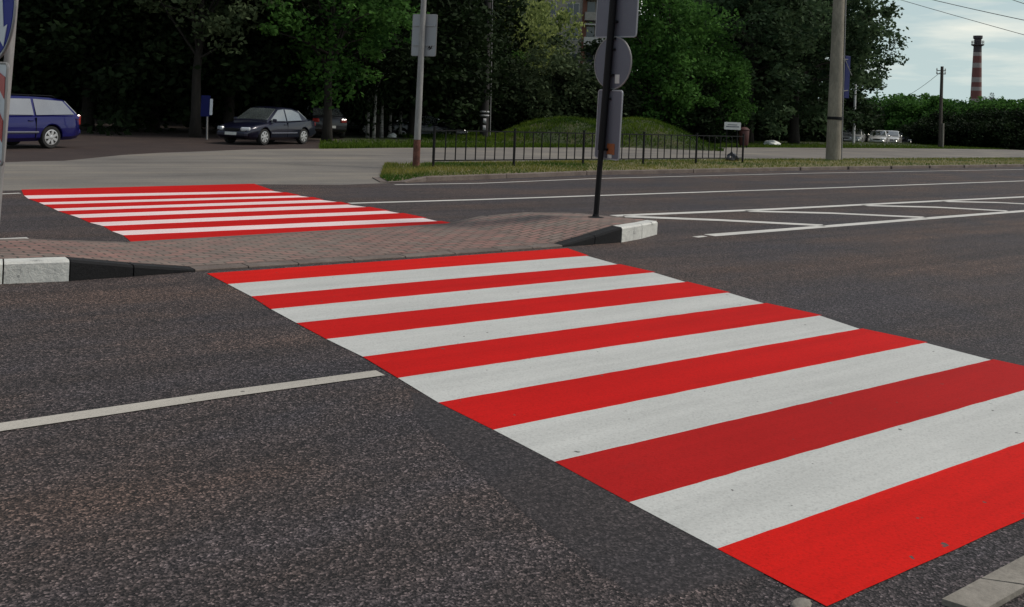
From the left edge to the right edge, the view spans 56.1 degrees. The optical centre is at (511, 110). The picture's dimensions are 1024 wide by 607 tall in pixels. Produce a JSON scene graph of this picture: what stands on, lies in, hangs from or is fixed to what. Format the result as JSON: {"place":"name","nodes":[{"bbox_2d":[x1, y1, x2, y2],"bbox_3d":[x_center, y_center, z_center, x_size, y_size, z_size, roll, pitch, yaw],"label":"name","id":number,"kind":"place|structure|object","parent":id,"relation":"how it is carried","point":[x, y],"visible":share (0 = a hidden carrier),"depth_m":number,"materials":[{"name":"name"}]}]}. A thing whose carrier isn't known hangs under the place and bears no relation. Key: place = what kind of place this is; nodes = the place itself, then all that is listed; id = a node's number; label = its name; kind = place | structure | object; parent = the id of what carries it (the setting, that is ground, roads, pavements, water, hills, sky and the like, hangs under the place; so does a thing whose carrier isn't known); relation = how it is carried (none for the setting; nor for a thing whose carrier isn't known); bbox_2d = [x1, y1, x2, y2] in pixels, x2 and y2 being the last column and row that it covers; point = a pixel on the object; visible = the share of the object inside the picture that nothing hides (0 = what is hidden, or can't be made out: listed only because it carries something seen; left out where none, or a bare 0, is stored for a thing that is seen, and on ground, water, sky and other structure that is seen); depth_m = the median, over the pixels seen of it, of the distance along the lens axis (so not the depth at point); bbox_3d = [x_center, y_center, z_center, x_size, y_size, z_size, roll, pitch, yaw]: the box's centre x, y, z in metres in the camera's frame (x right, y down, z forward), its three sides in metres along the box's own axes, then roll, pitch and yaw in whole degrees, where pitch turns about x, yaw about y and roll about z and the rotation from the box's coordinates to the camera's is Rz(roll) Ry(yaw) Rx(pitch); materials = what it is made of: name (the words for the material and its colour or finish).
{"place":"outdoors","nodes":[
{"label":"outdoors","id":0,"kind":"place"},
{"bbox_2d":[5,132,319,161],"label":"parking lot","id":1,"kind":"structure","parent":0,"point":[83,145],"depth_m":30.60,"materials":[{"name":"grey asphalt"}]},
{"bbox_2d":[7,94,80,147],"bbox_3d":[-14.142,0.271,25.986,2.017,1.487,4.795,2,0,25],"label":"parked car","id":2,"kind":"object","parent":1,"relation":"on","point":[44,122],"visible":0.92,"depth_m":26.57,"materials":[{"name":"blue paint"}]},
{"bbox_2d":[2,0,207,135],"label":"tree","id":3,"kind":"object","parent":1,"relation":"on","point":[72,57],"visible":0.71,"depth_m":38.22,"materials":[{"name":"green plant"}]},
{"bbox_2d":[201,95,212,139],"bbox_3d":[-11.597,0.277,36.451,0.432,1.675,0.107,2,0,-4],"label":"blue sign","id":4,"kind":"object","parent":1,"relation":"on","point":[206,105],"visible":1,"depth_m":36.41,"materials":[{"name":"metal"}]},
{"bbox_2d":[133,0,283,136],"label":"tree","id":5,"kind":"object","parent":1,"relation":"on","point":[228,18],"visible":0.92,"depth_m":37.93,"materials":[{"name":"green plant"}]},
{"bbox_2d":[217,106,315,144],"bbox_3d":[-9.007,0.543,35.434,1.881,1.375,4.242,2,0,22],"label":"parked car","id":6,"kind":"object","parent":1,"relation":"on","point":[262,125],"visible":1,"depth_m":34.68,"materials":[{"name":"black paint"}]},
{"bbox_2d":[257,0,429,140],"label":"tree","id":7,"kind":"object","parent":1,"relation":"on","point":[382,21],"visible":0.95,"depth_m":39.44,"materials":[{"name":"green plant"}]},
{"bbox_2d":[81,118,355,140],"bbox_3d":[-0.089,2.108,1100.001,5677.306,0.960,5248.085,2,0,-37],"label":"ground","id":8,"kind":"structure","parent":0,"point":[181,129],"depth_m":46.54,"materials":[{"name":"green plant"}]},
{"bbox_2d":[0,0,98,93],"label":"tree","id":9,"kind":"object","parent":8,"relation":"on","point":[30,56],"visible":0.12,"depth_m":37.90,"materials":[{"name":"green plant"}]},
{"bbox_2d":[11,0,131,110],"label":"tree","id":10,"kind":"object","parent":8,"relation":"on","point":[61,97],"visible":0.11,"depth_m":40.78,"materials":[{"name":"green plant"}]},
{"bbox_2d":[37,0,256,130],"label":"tree","id":11,"kind":"object","parent":8,"relation":"on","point":[117,38],"visible":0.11,"depth_m":40.62,"materials":[{"name":"green plant"}]},
{"bbox_2d":[99,9,302,124],"bbox_3d":[-18.825,-6.194,55.677,14.342,14.640,16.715,2,0,8],"label":"tree","id":12,"kind":"object","parent":8,"relation":"on","point":[169,105],"depth_m":57.28,"materials":[{"name":"green plant"}]},
{"bbox_2d":[208,101,247,123],"bbox_3d":[-18.346,-0.775,63.465,8.664,7.204,11.979,2,0,25],"label":"shrub","id":13,"kind":"object","parent":8,"relation":"on","point":[215,119],"visible":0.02,"depth_m":61.07,"materials":[{"name":"green plant"}]},
{"bbox_2d":[83,0,380,132],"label":"tree","id":14,"kind":"object","parent":8,"relation":"on","point":[232,76],"visible":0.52,"depth_m":40.63,"materials":[{"name":"green plant"}]},
{"bbox_2d":[238,95,308,111],"bbox_3d":[-14.524,-0.615,63.510,8.664,7.204,11.979,2,0,34],"label":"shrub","id":15,"kind":"object","parent":8,"relation":"on","point":[292,107],"visible":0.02,"depth_m":60.74,"materials":[{"name":"green plant"}]},
{"bbox_2d":[237,47,320,111],"bbox_3d":[-15.867,-5.781,57.916,11.839,14.229,16.588,2,0,-27],"label":"tree","id":16,"kind":"object","parent":8,"relation":"on","point":[285,106],"depth_m":55.90,"materials":[{"name":"green plant"}]},
{"bbox_2d":[167,0,395,129],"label":"tree","id":17,"kind":"object","parent":8,"relation":"on","point":[255,37],"visible":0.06,"depth_m":43.63,"materials":[{"name":"green plant"}]},
{"bbox_2d":[302,105,346,137],"bbox_3d":[-8.947,0.494,44.984,1.980,1.478,4.465,2,0,-22],"label":"parked car","id":18,"kind":"object","parent":8,"relation":"on","point":[339,123],"visible":0.41,"depth_m":43.26,"materials":[{"name":"black paint"}]},
{"bbox_2d":[337,105,386,132],"bbox_3d":[-8.951,0.489,51.000,4.795,1.487,2.017,2,0,-6],"label":"parked car","id":19,"kind":"object","parent":8,"relation":"on","point":[349,127],"visible":0.06,"depth_m":50.25,"materials":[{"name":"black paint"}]},
{"bbox_2d":[523,0,605,70],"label":"apartment block","id":20,"kind":"structure","parent":8,"relation":"on","point":[587,8],"depth_m":111.95,"materials":[{"name":"concrete"}]},
{"bbox_2d":[567,3,579,15],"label":"window","id":21,"kind":"structure","parent":20,"relation":"in","point":[576,7],"depth_m":111.91,"materials":[{"name":"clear glass"}]},
{"bbox_2d":[0,167,1023,606],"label":"road","id":22,"kind":"structure","parent":0,"point":[370,491],"depth_m":4.92,"materials":[{"name":"grey asphalt"}]},
{"bbox_2d":[0,370,383,430],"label":"lane line","id":23,"kind":"object","parent":22,"relation":"on","point":[30,422],"visible":1,"depth_m":5.03,"materials":[{"name":"paint"}]},
{"bbox_2d":[22,184,449,240],"bbox_3d":[-4.423,1.412,14.318,4.549,0.001,6.727,2,0,-37],"label":"pedestrian crossing","id":24,"kind":"object","parent":22,"relation":"on","point":[146,213],"visible":0.99,"depth_m":13.55,"materials":[{"name":"red paint"}]},
{"bbox_2d":[0,212,657,283],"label":"traffic island","id":25,"kind":"structure","parent":22,"relation":"on","point":[483,234],"depth_m":10.35,"materials":[{"name":"concrete"}]},
{"bbox_2d":[0,0,18,216],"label":"keep right sign","id":26,"kind":"object","parent":25,"relation":"on","point":[8,15],"visible":1,"depth_m":7.49,"materials":[{"name":"metal"}]},
{"bbox_2d":[588,0,638,217],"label":"traffic sign pole","id":27,"kind":"object","parent":25,"relation":"on","point":[616,21],"visible":0.97,"depth_m":13.00,"materials":[{"name":"grey metal"}]},
{"bbox_2d":[409,392,766,598],"bbox_3d":[0.098,1.606,4.177,0.706,0.004,2.721,2,0,-37],"label":"road patch","id":28,"kind":"object","parent":22,"relation":"on","point":[627,546],"visible":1,"depth_m":3.79,"materials":[{"name":"grey asphalt"}]},
{"bbox_2d":[207,248,1023,605],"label":"pedestrian crossing","id":29,"kind":"object","parent":22,"relation":"on","point":[821,458],"visible":1,"depth_m":5.53,"materials":[{"name":"red paint"}]},
{"bbox_2d":[351,181,1012,203],"bbox_3d":[23.637,2.590,36.851,67.890,0.001,0.278,2,0,-39],"label":"lane line","id":30,"kind":"object","parent":22,"relation":"on","point":[651,193],"visible":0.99,"depth_m":19.39,"materials":[{"name":"white paint"}]},
{"bbox_2d":[372,164,1022,182],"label":"roadside kerb","id":31,"kind":"structure","parent":22,"relation":"on","point":[503,176],"depth_m":26.62,"materials":[{"name":"concrete"}]},
{"bbox_2d":[394,169,1021,184],"bbox_3d":[9.546,1.998,30.137,32.191,0.001,0.618,2,0,-42],"label":"lane line","id":32,"kind":"object","parent":22,"relation":"on","point":[667,176],"visible":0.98,"depth_m":24.75,"materials":[{"name":"white paint"}]},
{"bbox_2d":[624,216,823,225],"bbox_3d":[3.323,1.737,15.111,3.137,0.001,0.354,2,0,2],"label":"lane line","id":33,"kind":"object","parent":22,"relation":"on","point":[724,220],"visible":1,"depth_m":15.11,"materials":[{"name":"white paint"}]},
{"bbox_2d":[790,598,811,606],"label":"pebble","id":34,"kind":"object","parent":22,"relation":"on","point":[800,602],"visible":1,"depth_m":3.16,"materials":[{"name":"stone"}]},
{"bbox_2d":[612,196,1023,215],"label":"lane line","id":35,"kind":"object","parent":22,"relation":"on","point":[806,207],"visible":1,"depth_m":17.96,"materials":[{"name":"white paint"}]},
{"bbox_2d":[749,210,925,217],"bbox_3d":[5.729,1.838,17.045,3.264,0.001,0.425,2,0,-4],"label":"lane line","id":36,"kind":"object","parent":22,"relation":"on","point":[838,213],"visible":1,"depth_m":17.05,"materials":[{"name":"white paint"}]},
{"bbox_2d":[705,210,1023,235],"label":"lane line","id":37,"kind":"object","parent":22,"relation":"on","point":[798,228],"visible":1,"depth_m":15.35,"materials":[{"name":"white paint"}]},
{"bbox_2d":[825,315,1023,365],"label":"road patch","id":38,"kind":"object","parent":22,"relation":"on","point":[993,355],"visible":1,"depth_m":7.08,"materials":[{"name":"grey asphalt"}]},
{"bbox_2d":[865,205,1009,211],"bbox_3d":[8.446,1.952,19.244,2.964,0.001,0.506,2,0,-2],"label":"lane line","id":39,"kind":"object","parent":22,"relation":"on","point":[933,207],"visible":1,"depth_m":19.25,"materials":[{"name":"white paint"}]},
{"bbox_2d":[942,556,1023,606],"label":"kerb edge","id":40,"kind":"object","parent":22,"relation":"on","point":[999,587],"visible":1,"depth_m":3.31,"materials":[{"name":"concrete"}]},
{"bbox_2d":[945,201,1023,203],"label":"lane line","id":41,"kind":"object","parent":22,"relation":"on","point":[983,202],"visible":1,"depth_m":21.21,"materials":[{"name":"white paint"}]},
{"bbox_2d":[3,148,1023,190],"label":"path","id":42,"kind":"structure","parent":0,"point":[347,166],"depth_m":24.10,"materials":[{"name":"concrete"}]},
{"bbox_2d":[739,127,749,147],"bbox_3d":[13.405,1.564,55.500,0.640,1.200,0.630,2,0,-37],"label":"litter bin","id":43,"kind":"object","parent":42,"relation":"on","point":[744,131],"visible":0.91,"depth_m":55.28,"materials":[{"name":"brown metal"}]},
{"bbox_2d":[385,115,723,150],"bbox_3d":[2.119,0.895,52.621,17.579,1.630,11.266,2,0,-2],"label":"grass","id":44,"kind":"structure","parent":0,"point":[532,122],"depth_m":49.42,"materials":[{"name":"green plant"}]},
{"bbox_2d":[323,132,1017,149],"bbox_3d":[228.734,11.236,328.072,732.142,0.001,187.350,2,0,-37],"label":"lawn","id":45,"kind":"structure","parent":0,"point":[356,135],"depth_m":50.56,"materials":[{"name":"green plant"}]},
{"bbox_2d":[239,0,507,136],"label":"tree","id":46,"kind":"object","parent":45,"relation":"on","point":[448,50],"visible":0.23,"depth_m":46.32,"materials":[{"name":"green plant"}]},
{"bbox_2d":[339,9,417,137],"bbox_3d":[-6.770,-3.182,45.925,4.195,9.242,4.473,2,0,-33],"label":"birch tree","id":47,"kind":"object","parent":45,"relation":"on","point":[367,119],"visible":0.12,"depth_m":45.63,"materials":[{"name":"green plant"}]},
{"bbox_2d":[342,0,426,138],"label":"birch tree","id":48,"kind":"object","parent":45,"relation":"on","point":[370,105],"visible":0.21,"depth_m":45.22,"materials":[{"name":"green plant"}]},
{"bbox_2d":[355,9,417,137],"bbox_3d":[-6.283,-3.161,47.003,4.195,9.242,4.473,2,0,42],"label":"birch tree","id":49,"kind":"object","parent":45,"relation":"on","point":[381,123],"visible":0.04,"depth_m":46.98,"materials":[{"name":"green plant"}]},
{"bbox_2d":[361,60,424,134],"bbox_3d":[-6.098,-2.915,48.936,3.974,8.756,4.238,2,0,-21],"label":"birch tree","id":50,"kind":"object","parent":45,"relation":"on","point":[389,127],"visible":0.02,"depth_m":48.92,"materials":[{"name":"green plant"}]},
{"bbox_2d":[289,0,541,114],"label":"tree","id":51,"kind":"object","parent":45,"relation":"on","point":[518,4],"visible":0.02,"depth_m":55.31,"materials":[{"name":"green plant"}]},
{"bbox_2d":[393,2,446,134],"bbox_3d":[-5.620,-3.133,50.071,4.195,9.242,4.473,2,0,-26],"label":"birch tree","id":52,"kind":"object","parent":45,"relation":"on","point":[400,117],"visible":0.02,"depth_m":49.80,"materials":[{"name":"green plant"}]},
{"bbox_2d":[383,113,467,135],"bbox_3d":[-4.593,0.917,50.997,4.465,1.478,1.980,2,0,-9],"label":"car","id":53,"kind":"object","parent":45,"relation":"on","point":[425,129],"visible":0.28,"depth_m":50.20,"materials":[{"name":"grey metal"}]},
{"bbox_2d":[335,0,517,136],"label":"tree","id":54,"kind":"object","parent":45,"relation":"on","point":[429,90],"visible":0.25,"depth_m":47.62,"materials":[{"name":"green plant"}]},
{"bbox_2d":[404,0,542,131],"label":"tree","id":55,"kind":"object","parent":45,"relation":"on","point":[512,20],"visible":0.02,"depth_m":61.09,"materials":[{"name":"green plant"}]},
{"bbox_2d":[422,1,532,131],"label":"tree","id":56,"kind":"object","parent":45,"relation":"on","point":[512,78],"visible":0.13,"depth_m":53.63,"materials":[{"name":"green plant"}]},
{"bbox_2d":[479,0,492,135],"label":"utility pole","id":57,"kind":"object","parent":45,"relation":"on","point":[484,119],"visible":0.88,"depth_m":50.33,"materials":[{"name":"concrete"}]},
{"bbox_2d":[459,53,564,132],"bbox_3d":[-0.481,-0.388,57.428,6.620,7.134,7.231,2,0,-8],"label":"shrub","id":58,"kind":"object","parent":45,"relation":"on","point":[507,116],"visible":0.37,"depth_m":55.55,"materials":[{"name":"green plant"}]},
{"bbox_2d":[497,46,530,69],"bbox_3d":[-1.373,-1.280,62.221,5.780,5.828,5.276,2,0,-11],"label":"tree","id":59,"kind":"object","parent":45,"relation":"on","point":[521,52],"visible":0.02,"depth_m":61.06,"materials":[{"name":"green plant"}]},
{"bbox_2d":[494,0,562,74],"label":"willow tree","id":60,"kind":"object","parent":45,"relation":"on","point":[534,28],"visible":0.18,"depth_m":64.87,"materials":[{"name":"green plant"}]},
{"bbox_2d":[476,57,595,130],"bbox_3d":[1.347,0.052,61.511,8.664,7.204,11.979,2,0,-31],"label":"shrub","id":61,"kind":"object","parent":45,"relation":"on","point":[500,124],"visible":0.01,"depth_m":60.59,"materials":[{"name":"green plant"}]},
{"bbox_2d":[495,0,587,68],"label":"willow tree","id":62,"kind":"object","parent":45,"relation":"on","point":[564,16],"visible":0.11,"depth_m":79.13,"materials":[{"name":"green plant"}]},
{"bbox_2d":[517,19,565,72],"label":"willow tree","id":63,"kind":"object","parent":45,"relation":"on","point":[547,57],"visible":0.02,"depth_m":69.37,"materials":[{"name":"green plant"}]},
{"bbox_2d":[489,23,598,128],"bbox_3d":[1.773,-0.737,57.904,8.838,8.719,8.091,2,0,-16],"label":"shrub","id":64,"kind":"object","parent":45,"relation":"on","point":[555,63],"visible":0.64,"depth_m":55.88,"materials":[{"name":"green plant"}]},
{"bbox_2d":[545,32,662,119],"bbox_3d":[4.543,-0.510,59.302,8.436,8.322,7.723,2,0,32],"label":"shrub","id":65,"kind":"object","parent":45,"relation":"on","point":[632,105],"visible":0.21,"depth_m":57.89,"materials":[{"name":"green plant"}]},
{"bbox_2d":[583,0,677,71],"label":"tree","id":66,"kind":"object","parent":45,"relation":"on","point":[595,41],"visible":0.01,"depth_m":83.94,"materials":[{"name":"green plant"}]},
{"bbox_2d":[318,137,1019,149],"bbox_3d":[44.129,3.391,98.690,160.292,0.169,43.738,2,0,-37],"label":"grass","id":67,"kind":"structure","parent":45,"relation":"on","point":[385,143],"depth_m":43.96,"materials":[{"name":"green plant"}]},
{"bbox_2d":[589,0,754,130],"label":"tree","id":68,"kind":"object","parent":45,"relation":"on","point":[691,16],"visible":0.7,"depth_m":58.46,"materials":[{"name":"green plant"}]},
{"bbox_2d":[636,78,751,143],"bbox_3d":[12.113,0.832,62.189,9.583,5.763,6.931,2,0,-22],"label":"shrub","id":69,"kind":"object","parent":45,"relation":"on","point":[707,128],"visible":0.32,"depth_m":59.96,"materials":[{"name":"green plant"}]},
{"bbox_2d":[657,30,763,138],"bbox_3d":[12.868,-1.636,62.591,6.900,7.778,6.998,2,0,10],"label":"tree","id":70,"kind":"object","parent":45,"relation":"on","point":[742,107],"visible":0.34,"depth_m":61.75,"materials":[{"name":"green plant"}]},
{"bbox_2d":[622,0,826,139],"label":"tree","id":71,"kind":"object","parent":45,"relation":"on","point":[732,41],"visible":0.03,"depth_m":73.77,"materials":[{"name":"green plant"}]},
{"bbox_2d":[724,122,740,147],"bbox_3d":[12.613,1.409,55.013,0.947,1.444,0.104,2,0,0],"label":"notice board","id":72,"kind":"object","parent":45,"relation":"on","point":[733,126],"visible":0.9,"depth_m":54.98,"materials":[{"name":"white paint"}]},
{"bbox_2d":[670,0,831,142],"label":"tree","id":73,"kind":"object","parent":45,"relation":"on","point":[788,42],"visible":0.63,"depth_m":64.36,"materials":[{"name":"green plant"}]},
{"bbox_2d":[727,86,811,140],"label":"shrub","id":74,"kind":"object","parent":45,"relation":"on","point":[759,134],"visible":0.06,"depth_m":76.39,"materials":[{"name":"green plant"}]},
{"bbox_2d":[747,12,866,137],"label":"tree","id":75,"kind":"object","parent":45,"relation":"on","point":[814,73],"visible":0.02,"depth_m":81.23,"materials":[{"name":"green plant"}]},
{"bbox_2d":[716,0,908,143],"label":"tree","id":76,"kind":"object","parent":45,"relation":"on","point":[858,47],"visible":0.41,"depth_m":70.09,"materials":[{"name":"green plant"}]},
{"bbox_2d":[764,89,866,141],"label":"shrub","id":77,"kind":"object","parent":45,"relation":"on","point":[810,136],"visible":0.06,"depth_m":82.09,"materials":[{"name":"green plant"}]},
{"bbox_2d":[805,86,885,141],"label":"shrub","id":78,"kind":"object","parent":45,"relation":"on","point":[867,130],"visible":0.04,"depth_m":92.29,"materials":[{"name":"green plant"}]},
{"bbox_2d":[852,84,856,142],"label":"metal pole","id":79,"kind":"object","parent":45,"relation":"on","point":[853,129],"visible":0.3,"depth_m":84.43,"materials":[{"name":"metal"}]},
{"bbox_2d":[848,129,865,141],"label":"parked car","id":80,"kind":"object","parent":45,"relation":"on","point":[860,135],"visible":0.52,"depth_m":90.96,"materials":[{"name":"white paint"}]},
{"bbox_2d":[811,1,911,128],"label":"tree","id":81,"kind":"object","parent":45,"relation":"on","point":[877,81],"visible":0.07,"depth_m":90.54,"materials":[{"name":"green plant"}]},
{"bbox_2d":[867,130,889,142],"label":"parked car","id":82,"kind":"object","parent":45,"relation":"on","point":[882,136],"visible":0.78,"depth_m":91.63,"materials":[{"name":"white paint"}]},
{"bbox_2d":[886,130,901,142],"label":"parked car","id":83,"kind":"object","parent":45,"relation":"on","point":[894,137],"visible":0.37,"depth_m":95.91,"materials":[{"name":"white paint"}]},
{"bbox_2d":[862,93,926,129],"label":"shrub","id":84,"kind":"object","parent":45,"relation":"on","point":[893,98],"visible":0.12,"depth_m":108.86,"materials":[{"name":"green plant"}]},
{"bbox_2d":[872,91,929,102],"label":"shrub","id":85,"kind":"object","parent":45,"relation":"on","point":[913,96],"visible":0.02,"depth_m":115.72,"materials":[{"name":"green plant"}]},
{"bbox_2d":[894,117,934,141],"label":"shrub","id":86,"kind":"object","parent":45,"relation":"on","point":[907,125],"visible":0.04,"depth_m":98.94,"materials":[{"name":"green plant"}]},
{"bbox_2d":[873,96,970,130],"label":"shrub","id":87,"kind":"object","parent":45,"relation":"on","point":[891,124],"visible":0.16,"depth_m":106.48,"materials":[{"name":"green plant"}]},
{"bbox_2d":[895,109,960,144],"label":"shrub","id":88,"kind":"object","parent":45,"relation":"on","point":[934,117],"visible":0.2,"depth_m":91.32,"materials":[{"name":"green plant"}]},
{"bbox_2d":[936,66,945,147],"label":"wooden pole","id":89,"kind":"object","parent":45,"relation":"on","point":[941,130],"visible":0.95,"depth_m":79.31,"materials":[{"name":"grey wood"}]},
{"bbox_2d":[897,95,993,124],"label":"shrub","id":90,"kind":"object","parent":45,"relation":"on","point":[933,100],"visible":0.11,"depth_m":103.80,"materials":[{"name":"green plant"}]},
{"bbox_2d":[909,108,1003,147],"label":"shrub","id":91,"kind":"object","parent":45,"relation":"on","point":[947,141],"visible":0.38,"depth_m":88.68,"materials":[{"name":"green plant"}]},
{"bbox_2d":[933,96,1006,119],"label":"shrub","id":92,"kind":"object","parent":45,"relation":"on","point":[964,107],"visible":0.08,"depth_m":98.08,"materials":[{"name":"green plant"}]},
{"bbox_2d":[937,105,1023,148],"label":"shrub","id":93,"kind":"object","parent":45,"relation":"on","point":[984,128],"visible":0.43,"depth_m":86.97,"materials":[{"name":"green plant"}]},
{"bbox_2d":[961,96,1023,116],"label":"shrub","id":94,"kind":"object","parent":45,"relation":"on","point":[994,101],"visible":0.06,"depth_m":95.96,"materials":[{"name":"green plant"}]},
{"bbox_2d":[967,108,1023,149],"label":"shrub","id":95,"kind":"object","parent":45,"relation":"on","point":[1007,139],"visible":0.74,"depth_m":84.75,"materials":[{"name":"green plant"}]},
{"bbox_2d":[991,96,1023,117],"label":"shrub","id":96,"kind":"object","parent":45,"relation":"on","point":[1011,103],"visible":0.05,"depth_m":94.12,"materials":[{"name":"green plant"}]},
{"bbox_2d":[380,157,1023,180],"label":"verge","id":97,"kind":"structure","parent":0,"point":[802,162],"depth_m":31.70,"materials":[{"name":"green plant"}]},
{"bbox_2d":[411,0,437,166],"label":"sign post","id":98,"kind":"object","parent":97,"relation":"on","point":[424,34],"visible":0.98,"depth_m":24.40,"materials":[{"name":"metal"}]},
{"bbox_2d":[432,127,744,166],"bbox_3d":[3.016,1.190,28.236,13.808,1.155,0.070,2,0,-44],"label":"railing","id":99,"kind":"object","parent":97,"relation":"on","point":[514,147],"visible":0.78,"depth_m":27.02,"materials":[{"name":"black metal"}]},
{"bbox_2d":[826,0,845,159],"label":"concrete pole","id":100,"kind":"object","parent":97,"relation":"on","point":[834,145],"visible":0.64,"depth_m":39.07,"materials":[{"name":"grey concrete"}]},
{"bbox_2d":[843,55,851,97],"bbox_3d":[13.675,-1.436,39.437,0.568,1.889,0.241,2,0,-12],"label":"blue sign","id":101,"kind":"object","parent":100,"relation":"attached to","point":[847,72],"visible":1,"depth_m":39.44,"materials":[{"name":"metal"}]},
{"bbox_2d":[641,0,1023,102],"label":"sky","id":102,"kind":"structure","parent":0,"point":[938,39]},
{"bbox_2d":[841,126,851,141],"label":"parked van","id":103,"kind":"object","parent":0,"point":[847,136],"visible":0.2,"depth_m":90.01,"materials":[{"name":"grey paint"}]},
{"bbox_2d":[970,35,983,101],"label":"factory chimney","id":104,"kind":"object","parent":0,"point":[976,83],"visible":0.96,"depth_m":418.07,"materials":[{"name":"red brick"}]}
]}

